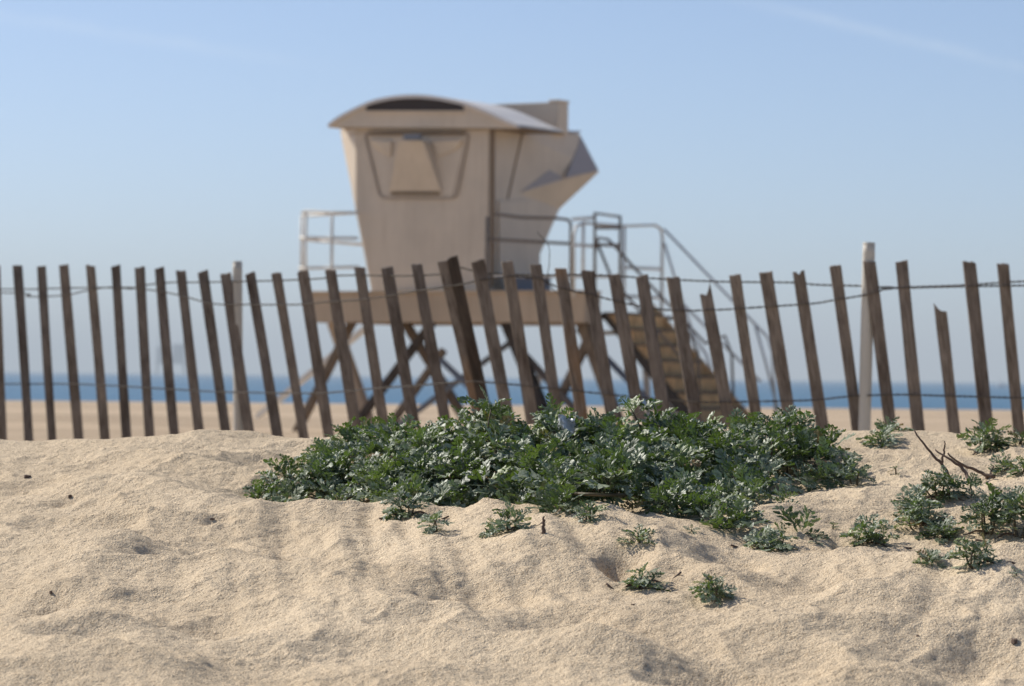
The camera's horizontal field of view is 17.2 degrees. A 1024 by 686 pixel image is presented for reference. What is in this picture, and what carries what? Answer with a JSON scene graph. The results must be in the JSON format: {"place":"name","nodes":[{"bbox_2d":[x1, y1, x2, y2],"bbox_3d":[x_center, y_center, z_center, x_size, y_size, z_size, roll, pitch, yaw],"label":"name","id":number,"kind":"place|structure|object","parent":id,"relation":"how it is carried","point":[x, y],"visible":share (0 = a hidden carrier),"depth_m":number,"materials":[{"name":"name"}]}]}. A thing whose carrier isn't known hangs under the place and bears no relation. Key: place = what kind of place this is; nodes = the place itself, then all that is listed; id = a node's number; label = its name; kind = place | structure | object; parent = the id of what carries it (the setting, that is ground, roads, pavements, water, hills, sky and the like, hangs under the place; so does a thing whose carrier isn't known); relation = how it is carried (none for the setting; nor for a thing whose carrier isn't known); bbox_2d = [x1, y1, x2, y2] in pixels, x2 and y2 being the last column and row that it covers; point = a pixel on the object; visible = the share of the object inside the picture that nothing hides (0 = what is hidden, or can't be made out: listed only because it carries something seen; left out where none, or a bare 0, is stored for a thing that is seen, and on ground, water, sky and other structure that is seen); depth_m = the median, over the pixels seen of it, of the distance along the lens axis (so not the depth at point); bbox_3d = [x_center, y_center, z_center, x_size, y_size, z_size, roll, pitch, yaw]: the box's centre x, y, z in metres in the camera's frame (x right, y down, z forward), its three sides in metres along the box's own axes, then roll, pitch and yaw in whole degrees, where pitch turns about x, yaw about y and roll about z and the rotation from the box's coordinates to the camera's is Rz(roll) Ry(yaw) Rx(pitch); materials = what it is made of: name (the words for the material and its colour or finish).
{"place":"outdoors","nodes":[
{"label":"outdoors","id":0,"kind":"place"},
{"bbox_2d":[0,400,1023,685],"bbox_3d":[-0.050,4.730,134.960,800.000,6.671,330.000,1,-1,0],"label":"sand beach","id":1,"kind":"structure","parent":0,"point":[136,562],"depth_m":4.62,"materials":[{"name":"beige sand"}]},
{"bbox_2d":[242,412,452,502],"bbox_3d":[-0.267,0.206,5.730,0.382,0.179,0.697,1,-1,0],"label":"beach bur shrub","id":2,"kind":"object","parent":1,"relation":"on","point":[328,465],"visible":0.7,"depth_m":5.60,"materials":[{"name":"green plant"}]},
{"bbox_2d":[379,485,448,520],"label":"beach bur plant","id":3,"kind":"object","parent":1,"relation":"on","point":[401,501],"visible":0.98,"depth_m":5.17,"materials":[{"name":"green plant"}]},
{"bbox_2d":[417,510,454,533],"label":"beach bur plant","id":4,"kind":"object","parent":1,"relation":"on","point":[430,529],"visible":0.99,"depth_m":4.96,"materials":[{"name":"green plant"}]},
{"bbox_2d":[369,385,562,507],"bbox_3d":[-0.071,0.191,5.551,0.354,0.246,0.679,1,-1,0],"label":"beach bur shrub","id":5,"kind":"object","parent":1,"relation":"on","point":[496,426],"visible":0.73,"depth_m":5.45,"materials":[{"name":"green plant"}]},
{"bbox_2d":[456,469,494,496],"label":"beach bur plant","id":6,"kind":"object","parent":1,"relation":"on","point":[473,487],"visible":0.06,"depth_m":5.47,"materials":[{"name":"green plant"}]},
{"bbox_2d":[0,232,1023,440],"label":"sand fence","id":7,"kind":"object","parent":1,"relation":"on","point":[872,330],"visible":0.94,"depth_m":10.91,"materials":[{"name":"brown wood"}]},
{"bbox_2d":[479,500,545,537],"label":"beach bur plant","id":8,"kind":"object","parent":1,"relation":"on","point":[498,522],"visible":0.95,"depth_m":4.88,"materials":[{"name":"green plant"}]},
{"bbox_2d":[255,94,778,430],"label":"lifeguard tower","id":9,"kind":"structure","parent":1,"relation":"on","point":[434,180],"depth_m":41.42,"materials":[{"name":"paint"}]},
{"bbox_2d":[504,278,550,289],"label":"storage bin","id":10,"kind":"object","parent":9,"relation":"on","point":[524,284],"visible":0.15,"depth_m":40.91,"materials":[{"name":"grey plastic"}]},
{"bbox_2d":[541,516,545,533],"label":"dead twig","id":11,"kind":"object","parent":1,"relation":"on","point":[543,527],"visible":1,"depth_m":4.79,"materials":[{"name":"brown wood"}]},
{"bbox_2d":[474,393,672,514],"bbox_3d":[0.111,0.194,5.484,0.344,0.224,0.897,1,-1,0],"label":"beach bur shrub","id":12,"kind":"object","parent":1,"relation":"on","point":[608,436],"visible":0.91,"depth_m":5.27,"materials":[{"name":"green plant"}]},
{"bbox_2d":[557,414,575,433],"bbox_3d":[0.090,0.134,5.579,0.030,0.033,0.028,1,-1,0],"label":"plastic scrap","id":13,"kind":"object","parent":12,"relation":"on","point":[565,422],"visible":0.9,"depth_m":5.58,"materials":[{"name":"white"}]},
{"bbox_2d":[567,500,609,523],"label":"beach bur plant","id":14,"kind":"object","parent":1,"relation":"on","point":[588,509],"visible":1,"depth_m":4.94,"materials":[{"name":"green plant"}]},
{"bbox_2d":[616,524,655,544],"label":"beach bur seedling","id":15,"kind":"object","parent":1,"relation":"on","point":[638,537],"visible":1,"depth_m":4.79,"materials":[{"name":"green plant"}]},
{"bbox_2d":[606,562,681,591],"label":"beach bur plant","id":16,"kind":"object","parent":1,"relation":"on","point":[640,582],"visible":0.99,"depth_m":4.59,"materials":[{"name":"green plant"}]},
{"bbox_2d":[683,524,699,533],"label":"beach bur seedling","id":17,"kind":"object","parent":1,"relation":"on","point":[684,527],"visible":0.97,"depth_m":4.97,"materials":[{"name":"green plant"}]},
{"bbox_2d":[612,394,771,516],"bbox_3d":[0.287,0.192,5.487,0.295,0.216,0.834,1,-1,0],"label":"beach bur shrub","id":18,"kind":"object","parent":1,"relation":"on","point":[691,449],"visible":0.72,"depth_m":5.43,"materials":[{"name":"green plant"}]},
{"bbox_2d":[688,573,736,607],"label":"beach bur plant","id":19,"kind":"object","parent":1,"relation":"on","point":[708,589],"visible":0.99,"depth_m":4.46,"materials":[{"name":"green plant"}]},
{"bbox_2d":[674,470,828,540],"bbox_3d":[0.359,0.264,5.187,0.233,0.130,0.412,1,-1,0],"label":"beach bur shrub","id":20,"kind":"object","parent":1,"relation":"on","point":[733,512],"visible":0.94,"depth_m":5.10,"materials":[{"name":"green plant"}]},
{"bbox_2d":[730,522,797,551],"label":"beach bur plant","id":21,"kind":"object","parent":1,"relation":"on","point":[768,542],"visible":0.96,"depth_m":4.95,"materials":[{"name":"green plant"}]},
{"bbox_2d":[691,405,862,496],"bbox_3d":[0.442,0.182,5.613,0.308,0.158,0.584,0,-1,14],"label":"beach bur shrub","id":22,"kind":"object","parent":1,"relation":"on","point":[812,444],"visible":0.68,"depth_m":5.61,"materials":[{"name":"green plant"}]},
{"bbox_2d":[808,537,823,545],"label":"beach bur seedling","id":23,"kind":"object","parent":1,"relation":"on","point":[817,539],"visible":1,"depth_m":5.00,"materials":[{"name":"green plant"}]},
{"bbox_2d":[838,457,876,485],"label":"beach bur plant","id":24,"kind":"object","parent":1,"relation":"on","point":[859,471],"visible":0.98,"depth_m":5.54,"materials":[{"name":"green plant"}]},
{"bbox_2d":[839,513,911,548],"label":"beach bur plant","id":25,"kind":"object","parent":1,"relation":"on","point":[875,537],"visible":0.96,"depth_m":5.02,"materials":[{"name":"green plant"}]},
{"bbox_2d":[856,422,903,448],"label":"beach bur plant","id":26,"kind":"object","parent":1,"relation":"on","point":[884,432],"visible":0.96,"depth_m":6.16,"materials":[{"name":"green plant"}]},
{"bbox_2d":[874,416,913,430],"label":"beach bur seedling","id":27,"kind":"object","parent":1,"relation":"on","point":[900,428],"visible":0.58,"depth_m":6.31,"materials":[{"name":"green plant"}]},
{"bbox_2d":[888,464,903,474],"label":"beach bur seedling","id":28,"kind":"object","parent":1,"relation":"on","point":[895,467],"visible":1,"depth_m":5.57,"materials":[{"name":"green plant"}]},
{"bbox_2d":[890,497,929,521],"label":"beach bur seedling","id":29,"kind":"object","parent":1,"relation":"on","point":[897,502],"visible":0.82,"depth_m":5.17,"materials":[{"name":"green plant"}]},
{"bbox_2d":[893,484,947,529],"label":"beach bur plant","id":30,"kind":"object","parent":1,"relation":"on","point":[917,512],"visible":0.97,"depth_m":5.13,"materials":[{"name":"green plant"}]},
{"bbox_2d":[912,547,946,568],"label":"beach bur seedling","id":31,"kind":"object","parent":1,"relation":"on","point":[932,557],"visible":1,"depth_m":4.64,"materials":[{"name":"green plant"}]},
{"bbox_2d":[914,430,950,477],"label":"dead twig","id":32,"kind":"object","parent":1,"relation":"on","point":[941,461],"visible":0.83,"depth_m":5.50,"materials":[{"name":"brown wood"}]},
{"bbox_2d":[901,465,968,502],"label":"beach bur plant","id":33,"kind":"object","parent":1,"relation":"on","point":[943,482],"visible":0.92,"depth_m":5.28,"materials":[{"name":"green plant"}]},
{"bbox_2d":[914,516,962,543],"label":"beach bur plant","id":34,"kind":"object","parent":1,"relation":"on","point":[934,529],"visible":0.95,"depth_m":5.05,"materials":[{"name":"green plant"}]},
{"bbox_2d":[935,449,972,481],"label":"dead twig","id":35,"kind":"object","parent":1,"relation":"on","point":[964,471],"visible":0.84,"depth_m":5.47,"materials":[{"name":"brown wood"}]},
{"bbox_2d":[949,473,987,500],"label":"beach bur plant","id":36,"kind":"object","parent":1,"relation":"on","point":[971,483],"visible":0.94,"depth_m":5.27,"materials":[{"name":"green plant"}]},
{"bbox_2d":[947,453,995,478],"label":"dead twig","id":37,"kind":"object","parent":1,"relation":"on","point":[988,475],"visible":1,"depth_m":5.52,"materials":[{"name":"brown wood"}]},
{"bbox_2d":[946,481,1010,537],"bbox_3d":[0.716,0.250,5.042,0.117,0.087,0.103,1,-1,-38],"label":"beach bur plant","id":38,"kind":"object","parent":1,"relation":"on","point":[985,505],"visible":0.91,"depth_m":5.03,"materials":[{"name":"green plant"}]},
{"bbox_2d":[944,533,1014,570],"bbox_3d":[0.635,0.285,4.586,0.091,0.056,0.073,1,-1,0],"label":"beach bur plant","id":39,"kind":"object","parent":1,"relation":"on","point":[978,555],"visible":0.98,"depth_m":4.58,"materials":[{"name":"green plant"}]},
{"bbox_2d":[956,417,1016,454],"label":"beach bur plant","id":40,"kind":"object","parent":1,"relation":"on","point":[988,439],"visible":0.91,"depth_m":6.03,"materials":[{"name":"green plant"}]},
{"bbox_2d":[975,485,1023,541],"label":"beach bur plant","id":41,"kind":"object","parent":1,"relation":"on","point":[1014,498],"visible":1,"depth_m":5.00,"materials":[{"name":"green plant"}]},
{"bbox_2d":[988,449,1022,474],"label":"beach bur seedling","id":42,"kind":"object","parent":1,"relation":"on","point":[995,470],"visible":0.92,"depth_m":5.56,"materials":[{"name":"green plant"}]},
{"bbox_2d":[1001,455,1023,477],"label":"beach bur seedling","id":43,"kind":"object","parent":1,"relation":"on","point":[1016,470],"visible":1,"depth_m":5.51,"materials":[{"name":"green plant"}]},
{"bbox_2d":[1004,428,1023,444],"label":"beach bur seedling","id":44,"kind":"object","parent":1,"relation":"on","point":[1021,440],"visible":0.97,"depth_m":6.07,"materials":[{"name":"green plant"}]},
{"bbox_2d":[1011,638,1016,643],"bbox_3d":[0.635,0.376,4.272,0.010,0.007,0.016,1,-1,0],"label":"bark chip","id":45,"kind":"object","parent":1,"relation":"on","point":[1014,641],"visible":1,"depth_m":4.27,"materials":[{"name":"brown wood"}]},
{"bbox_2d":[1008,566,1023,575],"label":"beach bur seedling","id":46,"kind":"object","parent":1,"relation":"on","point":[1015,572],"visible":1,"depth_m":4.52,"materials":[{"name":"green plant"}]},
{"bbox_2d":[0,0,1023,381],"label":"sky","id":47,"kind":"structure","parent":0,"point":[783,138],"materials":[{"name":"blue"}]},
{"bbox_2d":[4,371,1023,409],"bbox_3d":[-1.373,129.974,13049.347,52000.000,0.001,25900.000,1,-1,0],"label":"sea","id":48,"kind":"structure","parent":0,"point":[800,388],"depth_m":646.77,"materials":[{"name":"blue liquid"}]},
{"bbox_2d":[155,331,185,374],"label":"oil platform","id":49,"kind":"structure","parent":48,"relation":"on","point":[178,353],"depth_m":4202.02,"materials":[{"name":"metal"}]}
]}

